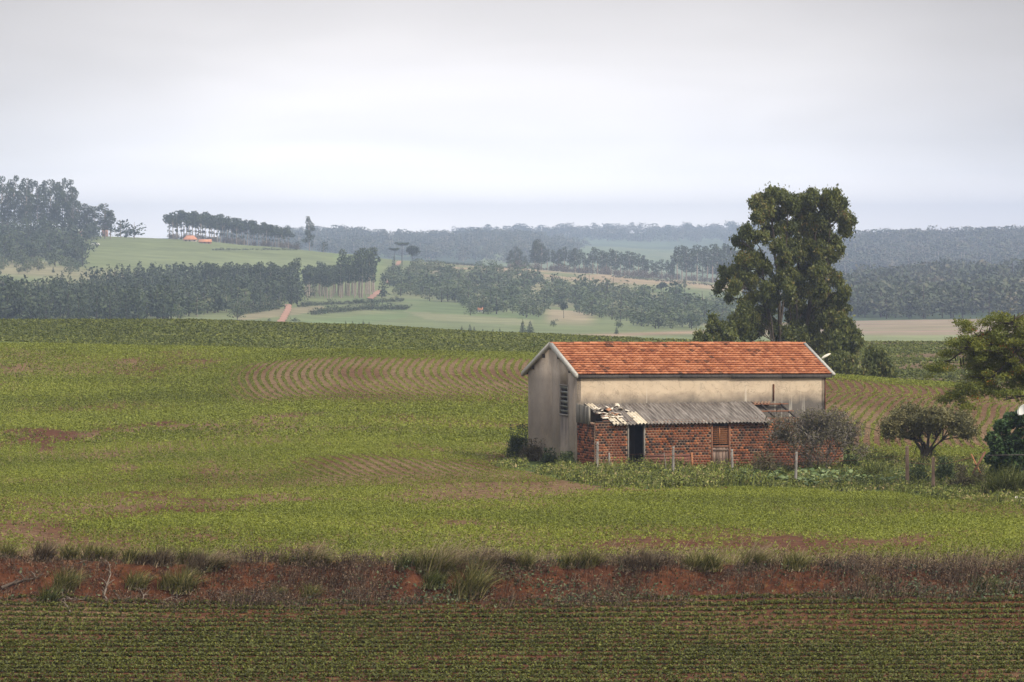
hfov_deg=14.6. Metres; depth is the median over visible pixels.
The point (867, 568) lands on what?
dry weeds
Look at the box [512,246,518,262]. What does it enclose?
distant row tree
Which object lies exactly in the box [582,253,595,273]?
distant row tree
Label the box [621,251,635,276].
distant row tree
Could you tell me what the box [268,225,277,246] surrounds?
plantation tree
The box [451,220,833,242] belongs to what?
woodland
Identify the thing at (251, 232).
plantation tree
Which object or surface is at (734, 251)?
distant row tree
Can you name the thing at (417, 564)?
grass clump
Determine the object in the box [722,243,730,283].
distant row tree
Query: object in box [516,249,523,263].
distant row tree
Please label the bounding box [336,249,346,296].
tall stand tree
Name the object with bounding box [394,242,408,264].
araucaria tree
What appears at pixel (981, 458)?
crossed board
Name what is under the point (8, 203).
eucalyptus tree
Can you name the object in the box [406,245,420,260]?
round tree
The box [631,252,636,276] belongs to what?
distant row tree
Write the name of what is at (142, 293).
woodland
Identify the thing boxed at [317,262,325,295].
stand tree
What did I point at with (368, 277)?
tall stand tree
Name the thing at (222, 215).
plantation tree
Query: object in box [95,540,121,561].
grass clump
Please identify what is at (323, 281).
stand tree
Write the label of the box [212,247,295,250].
hedge
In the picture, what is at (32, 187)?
eucalyptus tree
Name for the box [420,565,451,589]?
grass clump
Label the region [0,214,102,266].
woodland
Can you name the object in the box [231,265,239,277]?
valley plantation tree
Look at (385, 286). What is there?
valley tree
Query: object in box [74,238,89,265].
valley tree
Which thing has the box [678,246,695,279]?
distant row tree
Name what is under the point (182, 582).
grass clump
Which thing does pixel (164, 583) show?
grass clump
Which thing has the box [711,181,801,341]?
tall eucalyptus
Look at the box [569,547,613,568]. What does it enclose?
grass clump
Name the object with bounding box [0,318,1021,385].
soy crop
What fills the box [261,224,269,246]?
plantation tree
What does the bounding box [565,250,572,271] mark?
distant row tree
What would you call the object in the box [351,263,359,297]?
tall stand tree
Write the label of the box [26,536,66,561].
grass clump
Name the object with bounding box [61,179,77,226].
eucalyptus tree
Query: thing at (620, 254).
distant row tree
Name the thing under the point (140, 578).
grass clump
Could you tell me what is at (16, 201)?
eucalyptus tree
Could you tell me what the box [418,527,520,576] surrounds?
grass clump
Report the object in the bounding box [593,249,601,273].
distant row tree
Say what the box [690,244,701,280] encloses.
distant row tree
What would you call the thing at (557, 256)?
distant row tree
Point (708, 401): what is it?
barn
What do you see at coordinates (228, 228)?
plantation tree
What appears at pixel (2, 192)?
eucalyptus tree
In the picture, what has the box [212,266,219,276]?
valley plantation tree
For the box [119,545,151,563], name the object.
grass clump
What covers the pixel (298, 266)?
valley plantation tree
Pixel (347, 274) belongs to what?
tall stand tree
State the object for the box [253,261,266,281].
valley plantation tree
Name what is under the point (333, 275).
stand tree
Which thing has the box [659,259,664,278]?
distant row tree
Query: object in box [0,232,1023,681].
ground
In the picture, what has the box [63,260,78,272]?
valley tree
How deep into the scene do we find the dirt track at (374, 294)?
1478.93 m
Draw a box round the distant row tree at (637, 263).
[635,254,640,274]
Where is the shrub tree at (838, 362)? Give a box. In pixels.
[822,345,860,374]
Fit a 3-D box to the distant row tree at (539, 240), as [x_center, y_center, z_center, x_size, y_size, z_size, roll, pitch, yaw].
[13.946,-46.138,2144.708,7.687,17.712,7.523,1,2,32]
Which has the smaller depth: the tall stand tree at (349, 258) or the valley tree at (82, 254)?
the tall stand tree at (349, 258)
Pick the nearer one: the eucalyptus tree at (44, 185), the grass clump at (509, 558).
the grass clump at (509, 558)
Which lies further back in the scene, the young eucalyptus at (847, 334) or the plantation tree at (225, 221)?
the plantation tree at (225, 221)
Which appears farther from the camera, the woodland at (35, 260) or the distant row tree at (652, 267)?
the distant row tree at (652, 267)
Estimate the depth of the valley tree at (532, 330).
1026.17 m
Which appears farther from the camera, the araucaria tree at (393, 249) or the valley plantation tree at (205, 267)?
the araucaria tree at (393, 249)
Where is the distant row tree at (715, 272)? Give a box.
[709,246,721,276]
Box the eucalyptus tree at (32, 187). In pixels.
[25,179,36,223]
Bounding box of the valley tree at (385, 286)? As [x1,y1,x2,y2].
[380,276,390,295]
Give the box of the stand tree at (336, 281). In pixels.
[335,266,339,295]
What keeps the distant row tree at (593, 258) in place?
on the ground at (418, 312)
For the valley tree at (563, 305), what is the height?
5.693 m
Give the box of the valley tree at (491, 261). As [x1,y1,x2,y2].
[487,260,498,268]
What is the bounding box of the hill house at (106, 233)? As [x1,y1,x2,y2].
[102,228,107,236]
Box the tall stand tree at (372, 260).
[367,247,377,291]
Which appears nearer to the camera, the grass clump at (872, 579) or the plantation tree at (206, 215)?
the grass clump at (872, 579)
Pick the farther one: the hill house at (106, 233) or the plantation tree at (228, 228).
the hill house at (106, 233)
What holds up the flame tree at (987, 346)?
on the ground at (418, 312)
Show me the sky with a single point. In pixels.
(411, 115)
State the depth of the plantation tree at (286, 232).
1995.31 m
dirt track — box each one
[277,304,291,321]
[367,290,379,298]
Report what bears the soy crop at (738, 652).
on the ground at (418, 312)
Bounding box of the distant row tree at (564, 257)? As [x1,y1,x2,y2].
[560,246,567,271]
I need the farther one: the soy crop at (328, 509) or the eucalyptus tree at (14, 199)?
the eucalyptus tree at (14, 199)
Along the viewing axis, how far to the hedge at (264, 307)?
1150.94 m
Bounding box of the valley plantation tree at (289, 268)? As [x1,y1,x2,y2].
[285,261,296,277]
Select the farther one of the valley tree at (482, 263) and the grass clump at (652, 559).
the valley tree at (482, 263)
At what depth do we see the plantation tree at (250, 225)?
2003.24 m
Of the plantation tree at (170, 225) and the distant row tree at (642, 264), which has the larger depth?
the distant row tree at (642, 264)
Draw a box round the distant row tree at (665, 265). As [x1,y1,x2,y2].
[664,260,669,273]
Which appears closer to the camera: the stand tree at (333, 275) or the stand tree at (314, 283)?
the stand tree at (314, 283)
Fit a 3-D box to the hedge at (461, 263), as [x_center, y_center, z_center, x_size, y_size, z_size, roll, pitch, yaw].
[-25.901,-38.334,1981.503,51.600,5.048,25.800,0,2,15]
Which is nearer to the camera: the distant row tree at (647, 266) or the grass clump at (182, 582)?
the grass clump at (182, 582)
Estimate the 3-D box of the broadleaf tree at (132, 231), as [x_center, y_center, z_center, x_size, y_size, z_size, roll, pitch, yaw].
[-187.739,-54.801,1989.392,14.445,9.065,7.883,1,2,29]
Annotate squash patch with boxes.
[736,467,904,484]
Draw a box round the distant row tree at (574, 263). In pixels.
[567,248,580,266]
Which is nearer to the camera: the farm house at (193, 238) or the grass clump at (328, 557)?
the grass clump at (328, 557)
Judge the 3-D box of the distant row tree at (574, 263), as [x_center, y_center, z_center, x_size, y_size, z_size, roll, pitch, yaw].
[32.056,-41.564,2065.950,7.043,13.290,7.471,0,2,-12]
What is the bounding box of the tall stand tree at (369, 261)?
[365,250,376,294]
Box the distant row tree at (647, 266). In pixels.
[644,259,649,277]
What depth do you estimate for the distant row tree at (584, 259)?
2081.56 m
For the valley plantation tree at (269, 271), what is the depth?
1350.09 m
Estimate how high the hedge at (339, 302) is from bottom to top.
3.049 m
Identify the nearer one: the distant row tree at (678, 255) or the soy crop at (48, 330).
the soy crop at (48, 330)
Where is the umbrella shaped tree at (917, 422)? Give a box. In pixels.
[866,398,987,459]
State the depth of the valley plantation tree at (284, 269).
1375.65 m
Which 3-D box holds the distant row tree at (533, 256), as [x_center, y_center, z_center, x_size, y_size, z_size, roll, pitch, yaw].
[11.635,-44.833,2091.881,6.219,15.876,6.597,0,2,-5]
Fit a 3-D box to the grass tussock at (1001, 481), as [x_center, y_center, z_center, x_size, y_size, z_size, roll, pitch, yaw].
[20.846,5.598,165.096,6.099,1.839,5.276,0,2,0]
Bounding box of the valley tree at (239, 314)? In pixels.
[227,305,245,319]
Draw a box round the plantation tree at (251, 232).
[249,224,259,241]
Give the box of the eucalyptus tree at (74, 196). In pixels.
[64,187,80,224]
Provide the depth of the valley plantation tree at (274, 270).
1360.77 m
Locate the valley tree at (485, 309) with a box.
[482,306,494,313]
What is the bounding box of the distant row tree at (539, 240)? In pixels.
[531,239,544,262]
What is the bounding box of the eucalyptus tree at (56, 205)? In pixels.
[50,182,64,225]
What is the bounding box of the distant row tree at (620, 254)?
[617,252,622,274]
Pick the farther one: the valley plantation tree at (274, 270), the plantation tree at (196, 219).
the plantation tree at (196, 219)
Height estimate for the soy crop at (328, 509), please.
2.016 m
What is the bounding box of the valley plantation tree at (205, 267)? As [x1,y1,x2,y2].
[201,263,209,284]
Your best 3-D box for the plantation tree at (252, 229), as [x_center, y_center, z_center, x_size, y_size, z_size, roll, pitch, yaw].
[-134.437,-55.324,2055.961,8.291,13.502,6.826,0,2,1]
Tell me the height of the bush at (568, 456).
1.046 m
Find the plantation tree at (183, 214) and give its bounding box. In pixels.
[178,211,188,237]
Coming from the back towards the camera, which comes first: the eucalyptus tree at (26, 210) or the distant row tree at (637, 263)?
the distant row tree at (637, 263)
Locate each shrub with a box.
[691,328,713,341]
[757,404,873,471]
[858,342,897,377]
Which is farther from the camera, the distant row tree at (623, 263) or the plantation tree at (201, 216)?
the distant row tree at (623, 263)
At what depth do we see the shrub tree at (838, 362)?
300.01 m
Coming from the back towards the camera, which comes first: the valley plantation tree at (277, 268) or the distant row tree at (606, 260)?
the distant row tree at (606, 260)
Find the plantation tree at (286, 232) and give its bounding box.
[283,227,294,248]
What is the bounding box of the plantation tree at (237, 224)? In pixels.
[229,220,243,244]
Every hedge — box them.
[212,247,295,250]
[227,299,288,313]
[297,295,403,306]
[307,302,410,314]
[414,258,510,268]
[612,274,713,285]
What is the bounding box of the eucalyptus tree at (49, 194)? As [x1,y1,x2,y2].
[41,179,57,221]
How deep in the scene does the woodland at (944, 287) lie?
1423.15 m
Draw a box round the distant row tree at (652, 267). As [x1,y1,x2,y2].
[649,260,654,278]
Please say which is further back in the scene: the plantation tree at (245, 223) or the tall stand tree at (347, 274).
the plantation tree at (245, 223)
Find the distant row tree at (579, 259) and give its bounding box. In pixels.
[576,249,581,267]
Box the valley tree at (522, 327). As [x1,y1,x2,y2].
[519,319,526,331]
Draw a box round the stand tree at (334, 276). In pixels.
[331,265,336,295]
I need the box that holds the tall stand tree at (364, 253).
[354,247,369,296]
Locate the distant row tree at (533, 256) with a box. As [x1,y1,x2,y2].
[528,240,539,262]
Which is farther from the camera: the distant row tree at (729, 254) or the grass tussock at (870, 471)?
the distant row tree at (729, 254)
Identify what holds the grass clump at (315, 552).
on the ground at (418, 312)
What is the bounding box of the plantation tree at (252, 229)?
[244,221,257,243]
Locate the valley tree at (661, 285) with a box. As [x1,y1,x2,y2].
[656,282,666,293]
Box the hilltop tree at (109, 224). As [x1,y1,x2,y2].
[105,210,116,238]
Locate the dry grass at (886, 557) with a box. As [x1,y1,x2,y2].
[0,533,1022,567]
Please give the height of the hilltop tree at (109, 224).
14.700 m
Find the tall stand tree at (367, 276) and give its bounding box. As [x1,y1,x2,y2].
[364,263,370,296]
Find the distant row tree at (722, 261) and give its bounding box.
[717,247,726,265]
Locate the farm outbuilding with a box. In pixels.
[198,239,211,243]
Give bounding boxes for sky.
[0,0,1023,237]
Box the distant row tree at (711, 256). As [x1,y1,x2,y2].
[706,244,718,282]
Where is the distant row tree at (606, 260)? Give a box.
[602,252,610,274]
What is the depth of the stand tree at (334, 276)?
1441.73 m
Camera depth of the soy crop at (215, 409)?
253.57 m
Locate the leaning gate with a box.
[644,452,692,468]
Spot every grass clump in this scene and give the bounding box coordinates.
[0,539,24,557]
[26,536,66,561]
[35,585,69,602]
[42,565,97,592]
[50,542,87,559]
[76,538,114,560]
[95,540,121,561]
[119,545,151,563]
[121,566,160,590]
[132,549,153,564]
[144,539,185,567]
[153,569,177,590]
[160,561,211,594]
[169,541,209,563]
[183,549,227,573]
[197,546,267,571]
[264,583,288,599]
[278,552,296,565]
[296,538,343,566]
[296,581,334,600]
[318,552,340,565]
[392,552,417,569]
[406,548,451,573]
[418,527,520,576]
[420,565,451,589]
[441,557,540,599]
[471,546,520,569]
[496,549,525,569]
[511,548,549,569]
[553,549,581,568]
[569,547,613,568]
[610,553,641,571]
[636,548,669,569]
[676,550,709,569]
[696,549,730,572]
[727,533,795,568]
[745,550,778,569]
[780,548,817,571]
[858,573,888,586]
[964,573,1007,592]
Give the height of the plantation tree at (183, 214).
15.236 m
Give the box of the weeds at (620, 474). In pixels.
[489,447,1023,505]
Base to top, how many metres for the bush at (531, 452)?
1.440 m
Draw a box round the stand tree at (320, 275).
[317,268,323,296]
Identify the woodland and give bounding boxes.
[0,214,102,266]
[0,252,83,273]
[0,261,310,318]
[218,224,590,263]
[380,258,737,328]
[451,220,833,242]
[739,257,1023,318]
[754,224,1023,277]
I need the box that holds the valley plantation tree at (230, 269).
[228,265,234,281]
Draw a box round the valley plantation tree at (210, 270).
[207,263,215,278]
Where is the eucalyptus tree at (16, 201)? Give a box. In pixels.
[13,184,27,224]
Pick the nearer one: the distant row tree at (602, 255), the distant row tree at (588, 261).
the distant row tree at (602, 255)
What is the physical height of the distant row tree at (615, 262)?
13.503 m
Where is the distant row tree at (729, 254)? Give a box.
[724,246,737,267]
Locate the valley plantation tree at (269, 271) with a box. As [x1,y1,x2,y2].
[264,261,274,279]
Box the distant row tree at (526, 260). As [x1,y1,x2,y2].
[522,255,529,268]
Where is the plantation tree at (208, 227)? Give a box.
[205,215,217,237]
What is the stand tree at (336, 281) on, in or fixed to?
on the ground at (418, 312)
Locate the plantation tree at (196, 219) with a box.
[189,211,200,234]
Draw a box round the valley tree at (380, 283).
[378,273,386,297]
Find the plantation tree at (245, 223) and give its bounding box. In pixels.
[236,218,249,237]
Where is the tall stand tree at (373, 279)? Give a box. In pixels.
[370,266,375,293]
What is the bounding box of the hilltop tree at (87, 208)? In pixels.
[78,203,94,229]
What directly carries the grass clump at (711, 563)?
on the ground at (418, 312)
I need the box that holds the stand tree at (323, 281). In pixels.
[320,272,328,297]
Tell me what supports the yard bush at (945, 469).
on the ground at (418, 312)
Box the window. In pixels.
[559,384,567,415]
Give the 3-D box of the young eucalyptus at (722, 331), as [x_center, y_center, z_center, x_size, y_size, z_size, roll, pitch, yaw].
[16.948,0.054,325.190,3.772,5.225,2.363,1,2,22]
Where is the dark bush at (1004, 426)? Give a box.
[982,409,1023,478]
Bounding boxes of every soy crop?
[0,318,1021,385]
[0,342,1023,448]
[0,434,1023,567]
[0,588,1023,681]
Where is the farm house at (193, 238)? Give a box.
[182,235,197,241]
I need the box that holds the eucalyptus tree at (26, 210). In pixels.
[17,178,35,221]
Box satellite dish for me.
[1017,404,1023,415]
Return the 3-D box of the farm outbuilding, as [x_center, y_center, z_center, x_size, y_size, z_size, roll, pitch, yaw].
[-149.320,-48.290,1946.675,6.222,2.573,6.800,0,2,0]
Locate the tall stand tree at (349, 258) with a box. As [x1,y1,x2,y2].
[342,254,351,270]
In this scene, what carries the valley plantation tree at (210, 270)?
on the ground at (418, 312)
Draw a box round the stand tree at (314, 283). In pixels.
[312,272,318,296]
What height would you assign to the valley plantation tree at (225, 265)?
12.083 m
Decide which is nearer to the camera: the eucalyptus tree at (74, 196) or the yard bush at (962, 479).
the yard bush at (962, 479)
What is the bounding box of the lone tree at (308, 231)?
[302,216,314,250]
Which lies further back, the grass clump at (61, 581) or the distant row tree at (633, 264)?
the distant row tree at (633, 264)
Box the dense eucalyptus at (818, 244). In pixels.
[775,182,858,355]
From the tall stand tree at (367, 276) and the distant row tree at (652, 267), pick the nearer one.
the tall stand tree at (367, 276)
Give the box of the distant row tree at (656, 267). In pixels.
[653,261,660,274]
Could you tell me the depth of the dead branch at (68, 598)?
118.57 m
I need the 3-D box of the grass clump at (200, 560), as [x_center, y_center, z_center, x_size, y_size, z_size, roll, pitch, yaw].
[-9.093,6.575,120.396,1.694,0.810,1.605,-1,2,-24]
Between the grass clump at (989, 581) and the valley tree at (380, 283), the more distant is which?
the valley tree at (380, 283)
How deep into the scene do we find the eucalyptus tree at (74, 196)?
1929.54 m
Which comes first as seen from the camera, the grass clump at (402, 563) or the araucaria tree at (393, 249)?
the grass clump at (402, 563)
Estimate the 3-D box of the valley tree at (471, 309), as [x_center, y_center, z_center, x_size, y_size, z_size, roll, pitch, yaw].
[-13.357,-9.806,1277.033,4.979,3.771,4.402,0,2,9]
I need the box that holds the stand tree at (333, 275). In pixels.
[328,268,336,296]
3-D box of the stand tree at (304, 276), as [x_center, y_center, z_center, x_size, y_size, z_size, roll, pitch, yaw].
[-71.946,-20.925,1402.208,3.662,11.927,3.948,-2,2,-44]
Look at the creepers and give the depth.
119.06 m
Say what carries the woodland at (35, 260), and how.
on the ground at (418, 312)
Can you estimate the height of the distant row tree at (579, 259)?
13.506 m
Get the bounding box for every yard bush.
[902,461,930,481]
[929,456,957,481]
[943,463,991,487]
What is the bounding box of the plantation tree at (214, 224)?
[209,215,222,241]
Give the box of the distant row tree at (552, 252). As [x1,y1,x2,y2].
[550,250,555,265]
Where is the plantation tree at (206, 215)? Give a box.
[199,211,209,234]
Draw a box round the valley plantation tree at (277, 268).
[276,267,283,280]
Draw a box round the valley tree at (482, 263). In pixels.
[475,261,484,269]
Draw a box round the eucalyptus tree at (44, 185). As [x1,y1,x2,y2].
[38,180,49,219]
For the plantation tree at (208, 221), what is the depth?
2041.76 m
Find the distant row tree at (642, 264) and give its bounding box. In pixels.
[637,255,649,272]
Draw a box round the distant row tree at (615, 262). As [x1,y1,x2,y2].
[609,251,622,274]
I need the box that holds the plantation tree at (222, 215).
[217,214,224,241]
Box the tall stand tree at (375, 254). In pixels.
[370,247,380,292]
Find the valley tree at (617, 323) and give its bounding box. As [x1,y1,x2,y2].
[614,319,622,327]
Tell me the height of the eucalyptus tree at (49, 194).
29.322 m
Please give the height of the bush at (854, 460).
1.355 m
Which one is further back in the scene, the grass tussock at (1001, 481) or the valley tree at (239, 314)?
the valley tree at (239, 314)
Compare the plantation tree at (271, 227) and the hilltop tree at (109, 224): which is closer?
the hilltop tree at (109, 224)
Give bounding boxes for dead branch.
[0,571,43,588]
[63,594,87,599]
[100,562,114,599]
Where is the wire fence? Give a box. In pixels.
[596,442,934,486]
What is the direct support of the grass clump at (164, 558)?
on the ground at (418, 312)
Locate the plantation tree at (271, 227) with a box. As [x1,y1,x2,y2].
[268,224,281,246]
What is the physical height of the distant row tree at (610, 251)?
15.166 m
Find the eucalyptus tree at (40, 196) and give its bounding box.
[29,180,47,223]
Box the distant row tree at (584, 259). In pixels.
[581,252,587,267]
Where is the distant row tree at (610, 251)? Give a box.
[608,248,613,274]
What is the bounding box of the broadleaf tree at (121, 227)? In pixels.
[109,219,130,237]
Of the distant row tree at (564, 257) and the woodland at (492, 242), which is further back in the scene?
the woodland at (492, 242)
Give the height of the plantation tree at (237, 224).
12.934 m
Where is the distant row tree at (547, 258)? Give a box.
[544,249,549,270]
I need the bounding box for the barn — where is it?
[521,341,842,467]
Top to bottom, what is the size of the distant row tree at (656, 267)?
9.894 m
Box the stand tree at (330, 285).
[328,273,332,297]
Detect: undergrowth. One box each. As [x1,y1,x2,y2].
[167,233,299,249]
[507,260,731,282]
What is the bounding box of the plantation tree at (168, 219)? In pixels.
[165,215,178,238]
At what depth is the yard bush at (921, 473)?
177.11 m
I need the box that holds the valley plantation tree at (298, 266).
[291,258,303,278]
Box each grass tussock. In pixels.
[839,457,905,477]
[969,459,1023,494]
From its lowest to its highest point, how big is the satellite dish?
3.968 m
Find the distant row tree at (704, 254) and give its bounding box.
[702,247,710,281]
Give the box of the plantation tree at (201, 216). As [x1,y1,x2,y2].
[193,213,204,239]
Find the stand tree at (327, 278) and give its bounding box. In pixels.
[324,271,332,297]
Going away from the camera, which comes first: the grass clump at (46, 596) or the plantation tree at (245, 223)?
the grass clump at (46, 596)
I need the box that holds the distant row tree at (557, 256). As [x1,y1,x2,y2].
[553,249,565,271]
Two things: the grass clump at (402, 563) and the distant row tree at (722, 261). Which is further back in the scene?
the distant row tree at (722, 261)
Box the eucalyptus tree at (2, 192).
[0,176,11,221]
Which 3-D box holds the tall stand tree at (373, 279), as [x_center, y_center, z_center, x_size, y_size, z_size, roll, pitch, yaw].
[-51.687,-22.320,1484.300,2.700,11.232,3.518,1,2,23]
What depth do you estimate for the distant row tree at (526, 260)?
2128.26 m
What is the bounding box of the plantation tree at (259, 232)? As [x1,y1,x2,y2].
[253,222,263,245]
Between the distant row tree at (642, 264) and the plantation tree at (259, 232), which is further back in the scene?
the distant row tree at (642, 264)
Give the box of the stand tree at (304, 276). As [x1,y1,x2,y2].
[301,264,311,296]
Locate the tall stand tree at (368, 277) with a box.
[365,250,374,293]
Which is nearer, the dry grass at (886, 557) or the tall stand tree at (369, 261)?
the dry grass at (886, 557)
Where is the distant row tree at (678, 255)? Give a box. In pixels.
[673,246,682,279]
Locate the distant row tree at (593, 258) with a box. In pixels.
[590,247,595,273]
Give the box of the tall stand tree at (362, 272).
[357,259,367,297]
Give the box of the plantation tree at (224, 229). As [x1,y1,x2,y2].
[221,217,230,242]
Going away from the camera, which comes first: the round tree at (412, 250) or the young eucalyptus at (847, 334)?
the young eucalyptus at (847, 334)
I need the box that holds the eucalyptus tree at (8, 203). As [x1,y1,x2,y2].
[1,183,15,224]
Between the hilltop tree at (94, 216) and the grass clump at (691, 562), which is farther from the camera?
the hilltop tree at (94, 216)
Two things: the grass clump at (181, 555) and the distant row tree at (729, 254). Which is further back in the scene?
the distant row tree at (729, 254)
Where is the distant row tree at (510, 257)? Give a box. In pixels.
[505,250,514,264]
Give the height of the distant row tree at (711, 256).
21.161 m
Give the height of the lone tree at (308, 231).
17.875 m
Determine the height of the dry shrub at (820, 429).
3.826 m
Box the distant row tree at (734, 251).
[731,249,737,263]
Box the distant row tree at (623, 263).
[621,254,626,275]
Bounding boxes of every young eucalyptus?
[703,310,740,341]
[824,313,864,360]
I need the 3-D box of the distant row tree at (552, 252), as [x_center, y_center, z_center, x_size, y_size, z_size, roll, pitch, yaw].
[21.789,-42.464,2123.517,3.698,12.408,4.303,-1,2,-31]
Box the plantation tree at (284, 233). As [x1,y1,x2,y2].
[280,226,290,241]
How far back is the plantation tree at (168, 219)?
2018.23 m
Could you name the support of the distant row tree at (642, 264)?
on the ground at (418, 312)
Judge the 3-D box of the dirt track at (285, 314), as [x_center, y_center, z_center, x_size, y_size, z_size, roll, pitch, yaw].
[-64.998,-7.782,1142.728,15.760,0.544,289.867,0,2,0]
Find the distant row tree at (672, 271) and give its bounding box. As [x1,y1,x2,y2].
[666,261,675,278]
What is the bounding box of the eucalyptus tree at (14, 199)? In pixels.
[7,175,22,220]
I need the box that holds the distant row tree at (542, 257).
[537,243,545,269]
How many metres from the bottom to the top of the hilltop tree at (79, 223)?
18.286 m
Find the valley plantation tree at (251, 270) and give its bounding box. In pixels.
[247,264,255,277]
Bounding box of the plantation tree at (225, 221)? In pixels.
[215,218,229,242]
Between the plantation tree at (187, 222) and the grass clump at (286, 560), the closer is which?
the grass clump at (286, 560)
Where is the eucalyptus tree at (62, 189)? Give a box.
[55,178,68,222]
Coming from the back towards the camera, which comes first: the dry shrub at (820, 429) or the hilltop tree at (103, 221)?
the hilltop tree at (103, 221)
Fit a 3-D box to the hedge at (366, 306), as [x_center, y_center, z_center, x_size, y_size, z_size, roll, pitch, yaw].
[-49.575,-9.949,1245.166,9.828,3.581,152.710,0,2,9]
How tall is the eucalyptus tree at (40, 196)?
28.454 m
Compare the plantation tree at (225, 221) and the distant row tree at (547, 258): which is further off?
the distant row tree at (547, 258)
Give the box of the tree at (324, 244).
[319,241,328,251]
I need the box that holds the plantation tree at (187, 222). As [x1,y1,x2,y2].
[184,211,196,234]
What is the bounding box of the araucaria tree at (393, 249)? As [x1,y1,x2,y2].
[389,248,399,263]
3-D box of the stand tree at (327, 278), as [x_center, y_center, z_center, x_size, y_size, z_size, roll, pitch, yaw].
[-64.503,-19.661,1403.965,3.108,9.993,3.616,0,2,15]
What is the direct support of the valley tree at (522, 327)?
on the ground at (418, 312)
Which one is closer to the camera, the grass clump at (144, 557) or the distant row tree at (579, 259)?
the grass clump at (144, 557)
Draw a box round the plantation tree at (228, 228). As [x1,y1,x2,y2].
[225,216,238,243]
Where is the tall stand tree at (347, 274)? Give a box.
[344,260,352,295]
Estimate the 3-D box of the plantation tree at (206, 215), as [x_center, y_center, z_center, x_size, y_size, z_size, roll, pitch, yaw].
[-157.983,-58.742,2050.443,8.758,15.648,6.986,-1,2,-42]
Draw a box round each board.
[972,452,985,473]
[986,454,1023,455]
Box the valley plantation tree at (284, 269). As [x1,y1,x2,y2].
[280,264,288,278]
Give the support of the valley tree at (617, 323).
on the ground at (418, 312)
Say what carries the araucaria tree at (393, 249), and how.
on the ground at (418, 312)
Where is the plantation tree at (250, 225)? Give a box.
[243,220,254,245]
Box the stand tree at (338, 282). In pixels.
[336,267,345,297]
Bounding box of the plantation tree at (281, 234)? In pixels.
[277,229,284,242]
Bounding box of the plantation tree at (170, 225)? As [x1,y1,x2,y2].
[162,214,173,233]
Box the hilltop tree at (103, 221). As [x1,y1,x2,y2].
[96,203,114,238]
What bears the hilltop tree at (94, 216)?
on the ground at (418, 312)
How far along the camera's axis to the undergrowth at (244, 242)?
2016.31 m
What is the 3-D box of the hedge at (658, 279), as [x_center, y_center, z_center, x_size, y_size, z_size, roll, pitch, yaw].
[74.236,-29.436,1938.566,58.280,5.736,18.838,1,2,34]
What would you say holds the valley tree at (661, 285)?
on the ground at (418, 312)
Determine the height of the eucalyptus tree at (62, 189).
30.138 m
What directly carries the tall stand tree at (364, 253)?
on the ground at (418, 312)
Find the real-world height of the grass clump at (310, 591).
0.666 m
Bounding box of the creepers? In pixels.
[9,555,1023,612]
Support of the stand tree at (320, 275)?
on the ground at (418, 312)
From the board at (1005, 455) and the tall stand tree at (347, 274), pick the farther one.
the tall stand tree at (347, 274)
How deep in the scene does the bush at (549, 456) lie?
193.01 m
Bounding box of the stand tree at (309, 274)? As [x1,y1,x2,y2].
[303,266,314,297]
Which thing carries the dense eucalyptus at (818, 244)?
on the ground at (418, 312)
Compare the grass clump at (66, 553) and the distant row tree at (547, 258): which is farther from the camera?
the distant row tree at (547, 258)
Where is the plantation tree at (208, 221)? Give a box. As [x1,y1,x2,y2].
[207,217,219,241]
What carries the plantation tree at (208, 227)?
on the ground at (418, 312)
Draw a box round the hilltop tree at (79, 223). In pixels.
[72,203,86,229]
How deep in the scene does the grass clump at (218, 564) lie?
120.26 m
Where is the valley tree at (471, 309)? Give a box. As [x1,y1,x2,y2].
[463,305,476,314]
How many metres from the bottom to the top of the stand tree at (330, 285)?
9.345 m
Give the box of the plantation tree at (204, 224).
[196,216,207,235]
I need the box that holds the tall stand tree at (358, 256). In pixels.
[352,249,363,297]
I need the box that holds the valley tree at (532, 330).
[527,321,534,332]
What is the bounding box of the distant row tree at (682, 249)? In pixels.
[676,245,686,279]
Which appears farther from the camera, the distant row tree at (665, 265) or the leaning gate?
the distant row tree at (665, 265)
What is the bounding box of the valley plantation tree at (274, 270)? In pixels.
[268,262,276,275]
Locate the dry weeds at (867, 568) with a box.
[0,538,1023,621]
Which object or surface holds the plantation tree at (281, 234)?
on the ground at (418, 312)
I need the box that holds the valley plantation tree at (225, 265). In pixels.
[222,264,229,281]
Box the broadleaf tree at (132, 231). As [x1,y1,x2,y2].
[121,223,145,238]
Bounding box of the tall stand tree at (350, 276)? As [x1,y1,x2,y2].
[346,266,352,295]
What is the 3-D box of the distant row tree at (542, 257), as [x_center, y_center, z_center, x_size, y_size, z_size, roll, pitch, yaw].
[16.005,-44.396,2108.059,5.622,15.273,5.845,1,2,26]
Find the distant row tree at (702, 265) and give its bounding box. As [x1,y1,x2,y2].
[692,246,711,281]
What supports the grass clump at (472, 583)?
on the ground at (418, 312)
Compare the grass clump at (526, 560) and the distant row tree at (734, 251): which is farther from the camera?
the distant row tree at (734, 251)
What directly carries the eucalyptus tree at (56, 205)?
on the ground at (418, 312)
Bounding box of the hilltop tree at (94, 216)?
[85,206,102,237]
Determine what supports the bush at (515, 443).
on the ground at (418, 312)
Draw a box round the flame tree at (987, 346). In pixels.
[919,308,1023,411]
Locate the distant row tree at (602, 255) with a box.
[598,250,609,273]
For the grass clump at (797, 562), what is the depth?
119.70 m
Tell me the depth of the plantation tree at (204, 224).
2013.20 m
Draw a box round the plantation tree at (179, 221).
[169,210,183,236]
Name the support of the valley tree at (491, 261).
on the ground at (418, 312)
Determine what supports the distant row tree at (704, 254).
on the ground at (418, 312)
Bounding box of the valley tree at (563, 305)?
[559,301,567,317]

